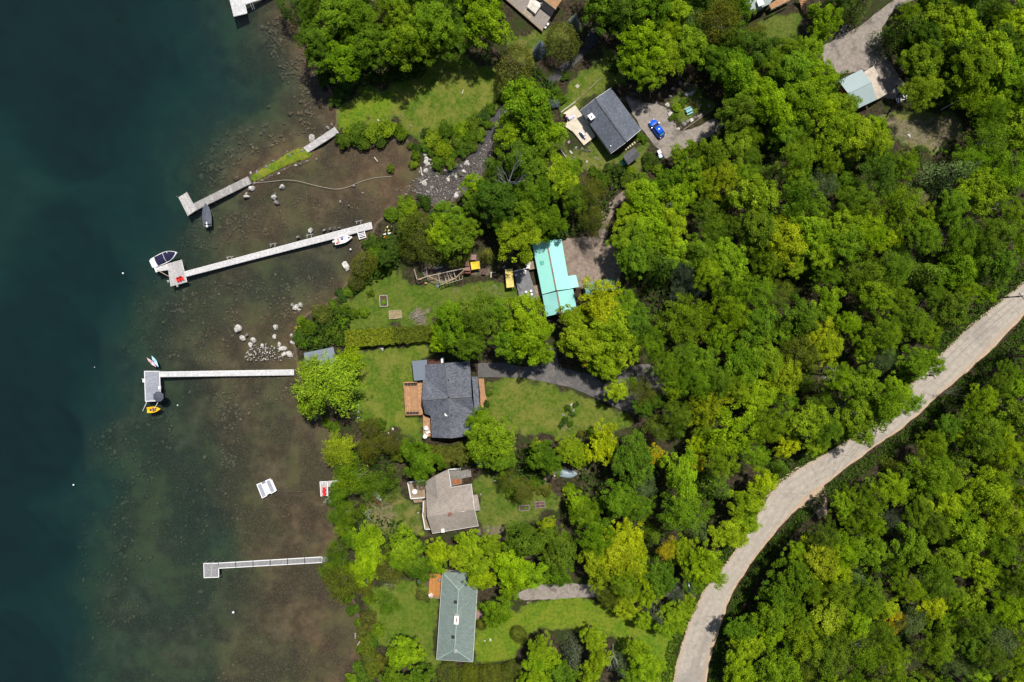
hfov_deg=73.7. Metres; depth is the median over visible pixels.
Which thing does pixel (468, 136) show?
shrub
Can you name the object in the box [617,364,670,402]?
driveway
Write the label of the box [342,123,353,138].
shrub
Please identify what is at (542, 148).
leafy tree
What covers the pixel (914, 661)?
conifer tree
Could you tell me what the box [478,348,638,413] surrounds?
driveway
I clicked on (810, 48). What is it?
leafy tree
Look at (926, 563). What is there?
conifer tree
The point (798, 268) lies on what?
leafy tree
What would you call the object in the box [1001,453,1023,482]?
ash tree
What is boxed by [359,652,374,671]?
shrub
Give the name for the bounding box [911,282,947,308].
ash tree
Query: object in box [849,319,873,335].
conifer tree
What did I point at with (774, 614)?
leafy tree
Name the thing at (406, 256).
cedar tree
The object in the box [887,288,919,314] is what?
ash tree
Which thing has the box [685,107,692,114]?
picnic table
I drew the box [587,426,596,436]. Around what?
shrub
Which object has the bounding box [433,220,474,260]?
leafy tree
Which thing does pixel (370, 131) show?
shrub
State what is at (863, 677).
conifer tree
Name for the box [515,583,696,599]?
driveway
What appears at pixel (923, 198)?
birch tree
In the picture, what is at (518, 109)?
leafy tree
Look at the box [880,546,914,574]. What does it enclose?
ash tree
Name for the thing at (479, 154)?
loose stones
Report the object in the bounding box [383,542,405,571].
leafy tree
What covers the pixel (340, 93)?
shrub
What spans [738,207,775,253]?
leafy tree
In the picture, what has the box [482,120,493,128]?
shrub
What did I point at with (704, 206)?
ash tree
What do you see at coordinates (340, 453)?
willow tree
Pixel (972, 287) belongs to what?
ash tree
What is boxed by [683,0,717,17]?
leafy tree
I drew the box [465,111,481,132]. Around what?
shrub
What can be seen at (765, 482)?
leafy tree
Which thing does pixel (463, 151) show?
shrub
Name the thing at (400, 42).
leafy tree
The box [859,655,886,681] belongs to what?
conifer tree
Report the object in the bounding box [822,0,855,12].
leafy tree
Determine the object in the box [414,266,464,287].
play set
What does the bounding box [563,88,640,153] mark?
house
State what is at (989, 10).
conifer tree
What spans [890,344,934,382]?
leafy tree
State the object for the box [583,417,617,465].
leafy tree
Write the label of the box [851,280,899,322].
leafy tree
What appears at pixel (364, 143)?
shrub
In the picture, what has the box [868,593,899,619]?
leafy tree
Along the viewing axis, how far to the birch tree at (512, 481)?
141.55 m
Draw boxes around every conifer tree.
[479,247,495,264]
[491,0,503,12]
[560,632,581,670]
[607,647,628,677]
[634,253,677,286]
[639,594,663,624]
[640,519,661,543]
[652,201,671,218]
[666,423,685,439]
[678,515,708,540]
[692,465,734,499]
[716,194,734,209]
[752,164,776,183]
[755,131,773,153]
[765,457,789,474]
[791,371,820,394]
[795,131,823,151]
[795,261,821,281]
[810,141,835,162]
[816,393,857,418]
[820,70,848,97]
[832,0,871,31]
[832,150,863,173]
[843,561,868,585]
[845,669,872,681]
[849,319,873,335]
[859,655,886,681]
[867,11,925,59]
[880,455,906,471]
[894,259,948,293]
[895,643,923,669]
[907,157,981,202]
[914,666,939,681]
[916,556,930,567]
[918,31,980,79]
[922,68,977,112]
[932,446,976,468]
[948,0,1011,34]
[968,0,1011,20]
[971,455,1013,474]
[977,403,1018,420]
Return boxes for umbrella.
[153,392,164,401]
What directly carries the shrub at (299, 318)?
on the ground at (112, 128)
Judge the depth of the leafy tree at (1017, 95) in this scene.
138.48 m
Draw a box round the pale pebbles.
[245,140,490,360]
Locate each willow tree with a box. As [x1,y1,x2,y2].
[289,348,372,417]
[296,384,325,419]
[297,354,328,386]
[320,429,358,467]
[329,345,367,375]
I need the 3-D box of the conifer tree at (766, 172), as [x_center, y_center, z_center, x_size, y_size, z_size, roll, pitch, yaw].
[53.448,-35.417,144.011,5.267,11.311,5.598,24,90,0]
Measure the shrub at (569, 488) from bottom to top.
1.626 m
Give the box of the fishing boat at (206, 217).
[202,203,211,227]
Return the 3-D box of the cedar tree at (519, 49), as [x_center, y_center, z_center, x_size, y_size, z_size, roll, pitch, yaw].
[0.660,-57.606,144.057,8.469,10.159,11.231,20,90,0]
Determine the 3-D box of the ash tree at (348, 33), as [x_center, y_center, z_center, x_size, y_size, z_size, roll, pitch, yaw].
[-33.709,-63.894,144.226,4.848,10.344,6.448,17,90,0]
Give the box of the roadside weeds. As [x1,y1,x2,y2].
[661,268,1023,681]
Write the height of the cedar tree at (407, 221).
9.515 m
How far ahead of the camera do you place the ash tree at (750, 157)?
140.36 m
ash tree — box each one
[299,0,324,22]
[338,24,356,44]
[440,17,470,60]
[456,0,490,13]
[575,510,616,559]
[588,571,610,594]
[606,565,640,601]
[622,494,656,521]
[638,325,666,361]
[646,349,679,380]
[652,292,713,349]
[656,20,682,41]
[656,375,687,401]
[656,491,714,532]
[662,400,693,429]
[663,353,714,401]
[666,340,698,368]
[682,572,705,594]
[687,382,734,427]
[691,176,717,202]
[691,197,719,225]
[691,415,713,437]
[693,258,722,291]
[699,443,740,479]
[703,159,737,199]
[704,363,734,399]
[706,290,753,337]
[711,265,754,306]
[713,21,749,54]
[715,372,755,403]
[722,214,745,240]
[728,163,758,186]
[733,236,756,265]
[735,275,777,307]
[736,438,771,469]
[741,146,764,170]
[746,123,766,150]
[746,630,804,681]
[747,242,788,279]
[749,404,787,443]
[766,166,826,223]
[771,133,819,183]
[772,392,798,411]
[784,591,805,612]
[784,618,828,666]
[788,605,812,633]
[795,112,816,141]
[801,513,842,552]
[802,578,823,604]
[809,265,841,287]
[811,362,855,391]
[813,154,843,179]
[815,412,843,447]
[820,528,861,569]
[821,250,895,298]
[824,575,860,610]
[830,171,857,194]
[830,311,861,333]
[831,183,880,215]
[831,660,865,681]
[837,510,866,533]
[842,481,888,523]
[843,206,888,254]
[845,573,886,618]
[851,148,905,211]
[852,509,888,537]
[855,613,900,648]
[859,319,903,357]
[862,469,910,506]
[868,181,923,235]
[868,309,902,332]
[869,668,913,681]
[871,635,911,681]
[877,148,919,181]
[877,243,916,286]
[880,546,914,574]
[880,570,926,603]
[881,275,908,300]
[885,0,922,33]
[886,305,934,341]
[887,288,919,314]
[889,75,945,112]
[892,448,962,500]
[898,215,942,255]
[907,430,948,462]
[907,511,951,544]
[907,619,959,671]
[909,559,955,600]
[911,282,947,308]
[918,672,954,681]
[939,216,981,260]
[939,276,982,300]
[940,579,968,606]
[943,143,988,180]
[944,0,971,20]
[944,38,983,66]
[944,601,997,640]
[945,400,982,425]
[948,383,1001,413]
[950,619,977,647]
[954,400,1014,463]
[954,634,1009,675]
[957,464,1013,512]
[960,95,1007,126]
[967,493,1023,538]
[968,372,1011,399]
[970,211,1020,253]
[971,193,1023,225]
[973,150,1023,197]
[973,586,1023,627]
[976,517,1019,568]
[979,359,1022,384]
[981,640,1023,680]
[981,665,1023,681]
[984,0,1014,23]
[989,471,1022,497]
[990,565,1017,596]
[992,434,1023,466]
[993,99,1020,123]
[994,618,1023,651]
[998,566,1023,599]
[1000,214,1023,261]
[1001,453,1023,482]
[1005,345,1023,375]
[1005,529,1023,554]
[1006,143,1023,163]
[1011,38,1023,59]
[1012,538,1023,578]
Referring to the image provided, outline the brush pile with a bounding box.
[408,309,425,322]
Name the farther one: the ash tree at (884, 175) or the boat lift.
the boat lift
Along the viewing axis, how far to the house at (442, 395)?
144.67 m
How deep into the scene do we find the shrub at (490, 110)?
147.96 m
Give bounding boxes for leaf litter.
[451,478,461,485]
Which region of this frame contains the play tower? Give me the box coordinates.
[464,260,470,273]
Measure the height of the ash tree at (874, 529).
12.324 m
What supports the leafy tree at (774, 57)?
on the ground at (112, 128)
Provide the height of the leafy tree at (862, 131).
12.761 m
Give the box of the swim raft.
[256,478,276,497]
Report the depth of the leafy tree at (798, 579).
136.56 m
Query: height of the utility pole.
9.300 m
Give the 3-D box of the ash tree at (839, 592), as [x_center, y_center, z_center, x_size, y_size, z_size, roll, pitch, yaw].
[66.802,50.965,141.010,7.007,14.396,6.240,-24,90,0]
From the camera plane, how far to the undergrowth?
147.16 m
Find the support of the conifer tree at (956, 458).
on the ground at (112, 128)
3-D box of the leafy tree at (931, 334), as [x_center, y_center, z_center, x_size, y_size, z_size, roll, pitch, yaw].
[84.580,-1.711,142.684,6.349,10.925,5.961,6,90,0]
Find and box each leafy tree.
[292,23,337,74]
[298,9,319,30]
[310,0,356,40]
[318,38,366,82]
[327,0,371,18]
[334,449,359,473]
[342,0,385,50]
[342,558,376,588]
[343,529,356,549]
[350,21,397,69]
[351,520,388,559]
[353,546,386,579]
[373,0,418,36]
[374,17,436,71]
[377,246,395,266]
[378,660,408,681]
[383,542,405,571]
[385,635,427,669]
[388,522,423,566]
[388,654,407,669]
[398,436,417,461]
[402,0,441,13]
[403,441,445,484]
[403,659,436,681]
[404,541,436,586]
[407,0,459,48]
[409,33,445,66]
[423,554,446,574]
[425,213,455,254]
[425,536,451,564]
[428,200,466,230]
[430,319,451,352]
[432,444,451,468]
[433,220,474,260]
[434,298,474,347]
[441,328,492,360]
[442,0,466,27]
[444,540,469,569]
[450,442,470,466]
[454,528,483,560]
[455,0,516,49]
[456,291,499,341]
[457,173,483,197]
[457,214,483,240]
[459,551,498,574]
[462,192,486,218]
[463,565,497,590]
[464,413,517,461]
[465,405,494,437]
[466,445,488,467]
[470,177,524,220]
[477,530,504,557]
[479,595,518,626]
[482,156,505,181]
[482,614,500,629]
[485,295,514,327]
[485,437,517,475]
[486,327,523,363]
[487,212,518,239]
[490,541,535,590]
[493,114,523,153]
[496,135,547,186]
[496,217,543,264]
[498,582,518,599]
[500,75,557,143]
[501,81,546,120]
[501,520,556,560]
[502,291,548,339]
[506,312,554,365]
[511,198,541,230]
[512,173,559,217]
[516,560,550,590]
[516,665,552,681]
[521,643,554,675]
[524,437,559,470]
[527,630,553,661]
[528,137,558,163]
[528,342,555,366]
[529,438,542,450]
[530,118,568,149]
[530,204,569,242]
[536,515,556,536]
[540,523,577,576]
[540,557,574,587]
[541,149,578,201]
[541,449,562,476]
[543,646,567,677]
[546,660,578,681]
[554,433,584,462]
[555,303,587,331]
[556,320,609,363]
[557,156,583,185]
[557,178,588,216]
[563,489,587,512]
[567,444,585,469]
[568,492,604,528]
[577,275,621,339]
[577,542,611,582]
[577,661,602,681]
[578,356,592,366]
[579,622,607,653]
[581,0,615,25]
[582,643,613,674]
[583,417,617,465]
[584,303,635,354]
[586,349,625,381]
[589,526,644,577]
[591,0,638,35]
[594,478,637,519]
[601,587,624,609]
[603,379,630,402]
[604,517,647,561]
[605,218,657,262]
[609,331,642,367]
[611,428,657,487]
[611,594,642,620]
[612,201,642,229]
[612,287,637,324]
[616,19,667,67]
[616,49,647,80]
[616,229,652,279]
[616,549,649,584]
[618,661,646,681]
[620,301,653,349]
[621,636,653,666]
[622,178,651,203]
[623,0,673,30]
[624,374,640,389]
[628,178,665,217]
[628,207,673,251]
[630,648,666,681]
[631,396,652,416]
[634,61,663,91]
[634,611,652,629]
[635,575,664,609]
[640,234,663,273]
[642,556,679,598]
[645,25,683,83]
[647,388,665,409]
[649,442,662,463]
[650,177,669,201]
[653,614,678,639]
[654,232,689,268]
[656,164,690,189]
[656,202,687,248]
[656,449,667,465]
[657,599,687,634]
[659,444,697,504]
[660,176,695,215]
[662,0,694,33]
[669,142,684,164]
[669,532,697,567]
[672,22,708,74]
[672,598,698,618]
[679,537,723,584]
[680,151,705,187]
[680,592,695,607]
[682,232,721,277]
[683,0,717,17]
[683,138,700,157]
[685,431,710,455]
[689,153,717,180]
[690,346,719,373]
[691,453,705,472]
[693,135,729,179]
[696,44,732,81]
[702,403,765,454]
[705,316,734,351]
[706,237,748,282]
[706,515,749,548]
[710,45,760,99]
[710,558,728,590]
[713,336,762,387]
[714,91,762,131]
[719,125,752,168]
[721,74,737,105]
[722,660,755,681]
[723,613,760,640]
[723,646,743,673]
[725,0,756,29]
[725,630,765,659]
[726,488,766,517]
[728,172,782,215]
[730,70,762,108]
[731,511,762,534]
[733,303,779,344]
[735,379,779,417]
[738,30,779,70]
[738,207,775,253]
[743,76,796,134]
[746,466,779,498]
[748,589,794,636]
[751,45,790,83]
[751,214,809,266]
[751,338,784,381]
[754,611,784,648]
[755,570,795,610]
[763,354,802,400]
[765,47,817,93]
[767,112,803,151]
[769,77,825,124]
[769,314,794,346]
[770,32,806,59]
[771,552,816,602]
[772,432,801,458]
[776,251,808,279]
[776,293,827,338]
[780,540,811,564]
[783,400,830,441]
[788,210,830,259]
[794,34,824,62]
[795,92,842,126]
[797,56,840,96]
[798,534,841,580]
[800,238,836,270]
[800,308,834,346]
[801,431,828,457]
[803,327,844,366]
[804,196,833,220]
[806,1,843,42]
[807,583,846,636]
[808,285,846,319]
[808,631,853,677]
[808,670,845,681]
[811,106,860,162]
[819,205,866,237]
[821,225,866,264]
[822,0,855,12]
[823,489,855,518]
[823,561,853,590]
[825,92,862,125]
[825,113,874,160]
[829,394,878,448]
[830,363,884,407]
[832,621,855,642]
[839,599,871,641]
[846,333,875,362]
[848,532,888,572]
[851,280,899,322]
[859,376,912,432]
[860,127,893,171]
[865,114,888,137]
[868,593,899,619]
[870,227,905,251]
[881,374,913,400]
[883,606,907,635]
[886,522,937,566]
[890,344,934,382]
[895,37,943,82]
[896,669,926,681]
[899,389,926,416]
[899,488,933,531]
[903,201,942,231]
[903,321,942,347]
[906,0,935,23]
[906,20,945,54]
[912,0,948,10]
[912,584,947,620]
[916,189,968,225]
[920,0,962,39]
[920,542,971,575]
[923,245,985,292]
[924,490,970,519]
[925,413,963,441]
[926,349,946,375]
[927,291,971,332]
[932,603,961,631]
[937,463,965,492]
[939,6,985,53]
[940,503,991,553]
[941,44,998,100]
[941,426,968,444]
[943,630,986,664]
[945,585,987,621]
[947,671,990,681]
[950,0,983,15]
[955,167,1010,216]
[957,663,992,681]
[958,552,999,588]
[965,282,999,303]
[968,236,994,264]
[972,19,1021,54]
[973,76,1011,116]
[973,239,1019,291]
[978,29,1014,82]
[985,106,1023,156]
[988,421,1016,448]
[989,371,1023,398]
[990,53,1023,98]
[990,392,1023,436]
[993,7,1023,39]
[997,198,1023,218]
[1001,0,1023,25]
[1003,79,1023,115]
[1004,592,1023,632]
[1010,486,1023,506]
[1012,42,1023,73]
[1018,490,1023,505]
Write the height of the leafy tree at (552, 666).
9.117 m
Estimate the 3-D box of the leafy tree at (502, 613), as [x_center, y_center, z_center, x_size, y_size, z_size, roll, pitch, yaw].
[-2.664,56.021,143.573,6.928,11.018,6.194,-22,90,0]
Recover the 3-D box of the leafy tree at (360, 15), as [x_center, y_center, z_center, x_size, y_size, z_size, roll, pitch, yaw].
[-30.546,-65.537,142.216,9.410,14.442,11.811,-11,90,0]
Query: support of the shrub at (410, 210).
on the ground at (112, 128)
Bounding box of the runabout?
[332,235,352,244]
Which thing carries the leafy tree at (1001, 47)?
on the ground at (112, 128)
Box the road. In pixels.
[674,283,1023,681]
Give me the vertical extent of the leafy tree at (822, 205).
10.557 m
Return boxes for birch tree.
[316,561,337,578]
[321,532,350,563]
[321,568,346,587]
[323,563,360,604]
[325,501,350,528]
[327,546,354,574]
[330,480,348,501]
[331,450,379,494]
[333,466,348,477]
[333,521,352,537]
[336,499,360,524]
[353,580,374,598]
[356,464,400,503]
[357,434,386,463]
[372,3,386,26]
[374,544,405,589]
[378,590,401,616]
[379,430,405,453]
[497,466,521,491]
[514,476,539,503]
[576,202,611,238]
[579,175,606,208]
[597,578,619,604]
[624,467,658,499]
[628,374,656,406]
[641,414,671,441]
[656,535,678,560]
[667,575,685,603]
[669,257,694,287]
[670,285,690,309]
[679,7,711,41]
[682,272,706,300]
[694,0,743,45]
[698,208,734,246]
[741,21,768,39]
[764,275,799,307]
[779,332,822,372]
[786,648,818,681]
[804,389,838,412]
[809,164,840,203]
[838,626,889,675]
[866,345,899,372]
[877,506,906,534]
[893,600,926,641]
[908,189,928,206]
[939,644,978,681]
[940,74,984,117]
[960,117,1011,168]
[973,616,1023,660]
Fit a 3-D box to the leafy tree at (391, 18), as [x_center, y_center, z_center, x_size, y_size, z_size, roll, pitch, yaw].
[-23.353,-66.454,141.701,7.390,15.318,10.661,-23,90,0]
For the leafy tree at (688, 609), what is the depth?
140.93 m
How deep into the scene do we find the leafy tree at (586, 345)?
137.03 m
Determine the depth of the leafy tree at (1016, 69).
135.95 m
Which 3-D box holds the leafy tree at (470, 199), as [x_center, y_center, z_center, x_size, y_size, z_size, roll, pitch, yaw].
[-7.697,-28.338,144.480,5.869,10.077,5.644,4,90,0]
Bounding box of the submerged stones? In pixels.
[74,14,414,681]
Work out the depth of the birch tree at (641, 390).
140.42 m
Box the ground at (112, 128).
[0,0,1023,681]
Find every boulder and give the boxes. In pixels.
[234,324,241,331]
[286,351,292,356]
[293,304,298,310]
[309,134,314,142]
[342,261,349,269]
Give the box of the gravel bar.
[415,124,501,204]
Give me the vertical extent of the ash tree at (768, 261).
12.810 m
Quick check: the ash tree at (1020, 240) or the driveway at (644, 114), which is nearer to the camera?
the ash tree at (1020, 240)
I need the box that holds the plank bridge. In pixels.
[303,127,338,152]
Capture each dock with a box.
[143,369,294,406]
[154,220,372,287]
[176,176,250,218]
[203,556,335,577]
[230,0,267,23]
[320,480,335,495]
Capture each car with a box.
[649,119,665,138]
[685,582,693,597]
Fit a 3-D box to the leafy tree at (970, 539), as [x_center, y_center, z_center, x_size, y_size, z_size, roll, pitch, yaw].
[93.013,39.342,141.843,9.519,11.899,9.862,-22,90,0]
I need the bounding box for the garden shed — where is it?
[623,147,639,164]
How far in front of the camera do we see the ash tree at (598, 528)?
136.92 m
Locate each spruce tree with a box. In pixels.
[532,41,546,60]
[567,14,580,30]
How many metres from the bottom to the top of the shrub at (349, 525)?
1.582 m
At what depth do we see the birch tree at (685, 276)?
140.22 m
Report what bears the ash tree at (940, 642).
on the ground at (112, 128)
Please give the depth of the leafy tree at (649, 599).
140.03 m
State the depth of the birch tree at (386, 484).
139.61 m
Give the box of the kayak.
[152,356,157,365]
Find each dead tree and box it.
[495,143,528,195]
[881,508,910,525]
[932,386,960,395]
[940,216,963,237]
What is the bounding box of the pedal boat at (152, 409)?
[147,407,159,412]
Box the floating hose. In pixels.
[256,176,390,188]
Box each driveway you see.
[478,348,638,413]
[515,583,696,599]
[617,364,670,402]
[626,97,729,158]
[822,0,912,98]
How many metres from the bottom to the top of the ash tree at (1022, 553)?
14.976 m
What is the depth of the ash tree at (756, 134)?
140.93 m
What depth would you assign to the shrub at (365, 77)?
148.07 m
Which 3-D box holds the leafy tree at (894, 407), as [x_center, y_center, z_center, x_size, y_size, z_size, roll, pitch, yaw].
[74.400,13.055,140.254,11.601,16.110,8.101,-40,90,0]
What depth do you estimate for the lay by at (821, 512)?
147.73 m
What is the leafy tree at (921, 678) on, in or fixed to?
on the ground at (112, 128)
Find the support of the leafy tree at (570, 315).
on the ground at (112, 128)
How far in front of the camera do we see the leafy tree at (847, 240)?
135.88 m
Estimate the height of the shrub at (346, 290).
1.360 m
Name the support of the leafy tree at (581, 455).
on the ground at (112, 128)
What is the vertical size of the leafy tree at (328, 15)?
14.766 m
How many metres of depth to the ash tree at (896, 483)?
136.77 m
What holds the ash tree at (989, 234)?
on the ground at (112, 128)
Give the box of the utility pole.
[996,293,1022,298]
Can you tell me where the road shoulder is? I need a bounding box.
[673,281,1023,681]
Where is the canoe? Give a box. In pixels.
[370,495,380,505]
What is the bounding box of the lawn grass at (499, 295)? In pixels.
[269,19,959,677]
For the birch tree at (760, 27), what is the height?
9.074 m
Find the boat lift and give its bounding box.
[357,231,365,238]
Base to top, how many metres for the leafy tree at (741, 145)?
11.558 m
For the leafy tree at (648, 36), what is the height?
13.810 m
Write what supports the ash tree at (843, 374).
on the ground at (112, 128)
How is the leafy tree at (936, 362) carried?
on the ground at (112, 128)
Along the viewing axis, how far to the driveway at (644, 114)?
148.54 m
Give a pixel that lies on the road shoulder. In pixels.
(882, 440)
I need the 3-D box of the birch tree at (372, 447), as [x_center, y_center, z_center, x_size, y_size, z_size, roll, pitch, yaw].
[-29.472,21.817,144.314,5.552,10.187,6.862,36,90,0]
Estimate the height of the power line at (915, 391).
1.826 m
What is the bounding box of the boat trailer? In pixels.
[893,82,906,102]
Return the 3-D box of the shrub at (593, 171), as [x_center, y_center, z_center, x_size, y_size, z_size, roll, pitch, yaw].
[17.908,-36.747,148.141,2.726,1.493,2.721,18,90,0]
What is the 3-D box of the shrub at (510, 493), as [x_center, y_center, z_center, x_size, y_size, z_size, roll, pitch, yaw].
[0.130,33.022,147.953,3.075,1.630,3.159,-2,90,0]
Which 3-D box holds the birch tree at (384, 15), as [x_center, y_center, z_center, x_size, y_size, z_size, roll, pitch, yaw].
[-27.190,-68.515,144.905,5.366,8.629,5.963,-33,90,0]
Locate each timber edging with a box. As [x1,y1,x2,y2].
[576,77,601,101]
[683,110,711,129]
[884,104,910,113]
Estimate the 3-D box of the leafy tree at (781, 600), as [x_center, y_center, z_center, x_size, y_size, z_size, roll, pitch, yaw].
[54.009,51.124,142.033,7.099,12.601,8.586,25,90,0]
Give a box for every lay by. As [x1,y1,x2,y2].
[764,455,823,500]
[798,485,826,517]
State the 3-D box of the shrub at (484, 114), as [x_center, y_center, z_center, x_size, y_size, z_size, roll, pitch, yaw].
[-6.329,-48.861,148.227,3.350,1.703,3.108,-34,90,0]
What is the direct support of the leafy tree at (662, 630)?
on the ground at (112, 128)
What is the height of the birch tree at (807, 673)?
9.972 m
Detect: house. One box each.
[403,357,486,437]
[407,468,479,533]
[417,570,482,661]
[506,0,561,31]
[513,239,578,315]
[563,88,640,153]
[745,0,806,14]
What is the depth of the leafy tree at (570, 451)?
140.72 m
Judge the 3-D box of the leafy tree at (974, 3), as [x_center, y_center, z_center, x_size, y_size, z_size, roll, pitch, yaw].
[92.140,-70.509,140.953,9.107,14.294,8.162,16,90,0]
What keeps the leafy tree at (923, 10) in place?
on the ground at (112, 128)
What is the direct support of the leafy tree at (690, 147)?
on the ground at (112, 128)
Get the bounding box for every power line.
[762,291,1022,585]
[768,298,1023,586]
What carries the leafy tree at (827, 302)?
on the ground at (112, 128)
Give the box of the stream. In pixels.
[443,28,599,177]
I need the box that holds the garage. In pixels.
[835,66,886,109]
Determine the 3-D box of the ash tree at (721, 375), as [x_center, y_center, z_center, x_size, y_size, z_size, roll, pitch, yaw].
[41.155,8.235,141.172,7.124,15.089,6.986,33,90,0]
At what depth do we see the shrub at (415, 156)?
148.69 m
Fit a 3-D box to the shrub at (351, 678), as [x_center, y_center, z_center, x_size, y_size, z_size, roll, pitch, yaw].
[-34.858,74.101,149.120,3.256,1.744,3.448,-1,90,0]
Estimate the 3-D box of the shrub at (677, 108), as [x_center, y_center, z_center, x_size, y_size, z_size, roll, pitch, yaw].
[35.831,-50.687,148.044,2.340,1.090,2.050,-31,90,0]
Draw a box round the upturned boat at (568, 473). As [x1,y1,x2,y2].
[560,469,576,477]
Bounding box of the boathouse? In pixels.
[304,347,335,367]
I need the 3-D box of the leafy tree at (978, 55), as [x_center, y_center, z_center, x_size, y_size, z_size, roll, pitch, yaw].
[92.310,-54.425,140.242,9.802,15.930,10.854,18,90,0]
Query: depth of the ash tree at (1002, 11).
137.85 m
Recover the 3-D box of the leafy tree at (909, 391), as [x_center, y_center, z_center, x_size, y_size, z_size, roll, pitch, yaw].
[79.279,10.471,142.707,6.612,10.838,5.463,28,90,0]
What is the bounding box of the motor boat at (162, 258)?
[150,251,177,267]
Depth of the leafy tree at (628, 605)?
140.55 m
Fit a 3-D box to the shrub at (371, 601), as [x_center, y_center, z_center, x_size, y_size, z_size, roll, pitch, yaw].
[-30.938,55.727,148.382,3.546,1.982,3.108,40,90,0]
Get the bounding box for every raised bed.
[379,295,387,306]
[388,310,401,318]
[519,504,528,510]
[534,501,544,507]
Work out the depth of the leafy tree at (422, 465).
138.97 m
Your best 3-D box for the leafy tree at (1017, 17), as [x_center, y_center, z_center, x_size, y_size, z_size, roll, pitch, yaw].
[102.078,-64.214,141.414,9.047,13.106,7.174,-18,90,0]
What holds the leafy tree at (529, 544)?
on the ground at (112, 128)
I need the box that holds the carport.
[584,277,617,294]
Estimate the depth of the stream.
148.71 m
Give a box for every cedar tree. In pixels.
[276,0,314,26]
[347,273,365,290]
[349,250,378,279]
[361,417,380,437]
[396,208,434,254]
[398,238,423,261]
[414,229,451,266]
[436,660,461,681]
[438,238,472,268]
[460,661,478,681]
[471,201,500,224]
[477,619,486,630]
[477,661,504,681]
[494,40,534,92]
[500,659,521,681]
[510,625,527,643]
[544,21,582,61]
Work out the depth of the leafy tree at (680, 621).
140.33 m
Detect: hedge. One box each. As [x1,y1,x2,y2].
[344,327,394,347]
[359,633,382,679]
[391,325,434,344]
[391,444,472,463]
[448,664,512,681]
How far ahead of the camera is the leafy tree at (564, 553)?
137.47 m
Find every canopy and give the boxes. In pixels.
[470,261,480,269]
[505,268,513,288]
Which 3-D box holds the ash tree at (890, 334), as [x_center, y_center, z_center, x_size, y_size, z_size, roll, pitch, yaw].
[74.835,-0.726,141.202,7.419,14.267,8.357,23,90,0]
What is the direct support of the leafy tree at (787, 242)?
on the ground at (112, 128)
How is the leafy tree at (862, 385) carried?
on the ground at (112, 128)
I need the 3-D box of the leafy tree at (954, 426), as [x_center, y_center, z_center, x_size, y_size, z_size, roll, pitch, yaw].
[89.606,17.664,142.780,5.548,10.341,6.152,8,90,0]
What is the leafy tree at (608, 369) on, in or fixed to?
on the ground at (112, 128)
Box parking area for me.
[562,236,618,287]
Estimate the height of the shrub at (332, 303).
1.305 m
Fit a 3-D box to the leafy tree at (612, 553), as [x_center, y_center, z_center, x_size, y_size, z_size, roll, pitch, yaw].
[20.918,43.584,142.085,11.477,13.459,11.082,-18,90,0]
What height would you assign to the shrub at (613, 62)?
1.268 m
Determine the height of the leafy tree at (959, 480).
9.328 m
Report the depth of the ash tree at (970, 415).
138.84 m
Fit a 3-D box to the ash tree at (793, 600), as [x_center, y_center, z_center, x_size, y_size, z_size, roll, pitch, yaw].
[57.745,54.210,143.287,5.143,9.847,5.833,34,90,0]
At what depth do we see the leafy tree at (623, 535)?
137.95 m
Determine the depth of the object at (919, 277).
142.07 m
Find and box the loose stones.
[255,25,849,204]
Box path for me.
[598,189,627,237]
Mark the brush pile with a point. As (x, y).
(416, 315)
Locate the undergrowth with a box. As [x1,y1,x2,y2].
[299,0,1023,681]
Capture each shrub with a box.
[291,326,307,344]
[296,316,304,324]
[297,338,311,348]
[299,319,318,334]
[311,304,333,325]
[312,337,323,346]
[317,70,335,87]
[321,417,331,426]
[322,321,337,337]
[325,493,338,506]
[327,421,340,432]
[328,299,337,310]
[329,96,340,107]
[330,334,344,345]
[332,86,349,102]
[334,133,341,142]
[334,287,346,301]
[336,314,348,329]
[336,498,346,509]
[338,133,351,148]
[338,304,349,314]
[338,531,349,545]
[339,79,356,93]
[340,519,356,530]
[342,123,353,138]
[342,284,353,297]
[342,590,354,605]
[345,673,356,681]
[346,307,358,318]
[346,603,359,616]
[348,120,366,144]
[350,401,358,411]
[352,136,370,149]
[352,660,364,673]
[353,618,363,627]
[355,645,360,654]
[356,503,374,519]
[356,622,372,640]
[356,666,372,681]
[358,74,369,82]
[358,306,369,317]
[358,421,365,429]
[359,609,376,625]
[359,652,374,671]
[360,232,381,250]
[361,591,378,604]
[362,122,380,143]
[362,631,378,651]
[366,243,382,265]
[366,289,374,296]
[370,264,385,276]
[370,432,383,442]
[372,417,386,429]
[372,622,384,637]
[374,134,387,147]
[374,653,387,670]
[377,119,396,137]
[380,234,401,256]
[383,206,401,222]
[386,164,393,172]
[394,122,408,140]
[397,195,415,211]
[397,213,405,227]
[401,216,420,235]
[402,201,416,217]
[407,60,421,72]
[408,160,418,168]
[410,150,419,161]
[411,143,421,152]
[415,588,425,600]
[416,193,431,211]
[420,128,432,136]
[421,139,430,153]
[424,129,440,149]
[427,147,435,157]
[432,156,443,169]
[434,140,453,157]
[436,119,454,144]
[443,157,457,170]
[451,134,466,149]
[452,121,468,137]
[454,145,469,157]
[463,130,477,142]
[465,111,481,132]
[465,140,477,151]
[476,107,490,124]
[476,128,486,142]
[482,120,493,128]
[486,103,495,114]
[505,486,518,500]
[527,475,540,490]
[537,484,552,496]
[546,83,561,96]
[549,97,560,107]
[555,93,567,103]
[560,70,570,80]
[562,417,568,424]
[562,482,576,497]
[564,405,570,411]
[577,429,585,437]
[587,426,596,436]
[588,165,600,175]
[596,172,611,187]
[603,162,613,173]
[607,57,619,68]
[608,65,617,74]
[612,162,624,177]
[621,171,633,187]
[626,165,636,173]
[634,172,650,182]
[636,134,648,142]
[642,152,658,165]
[643,160,652,170]
[652,164,665,174]
[668,113,677,120]
[672,103,681,111]
[678,97,687,106]

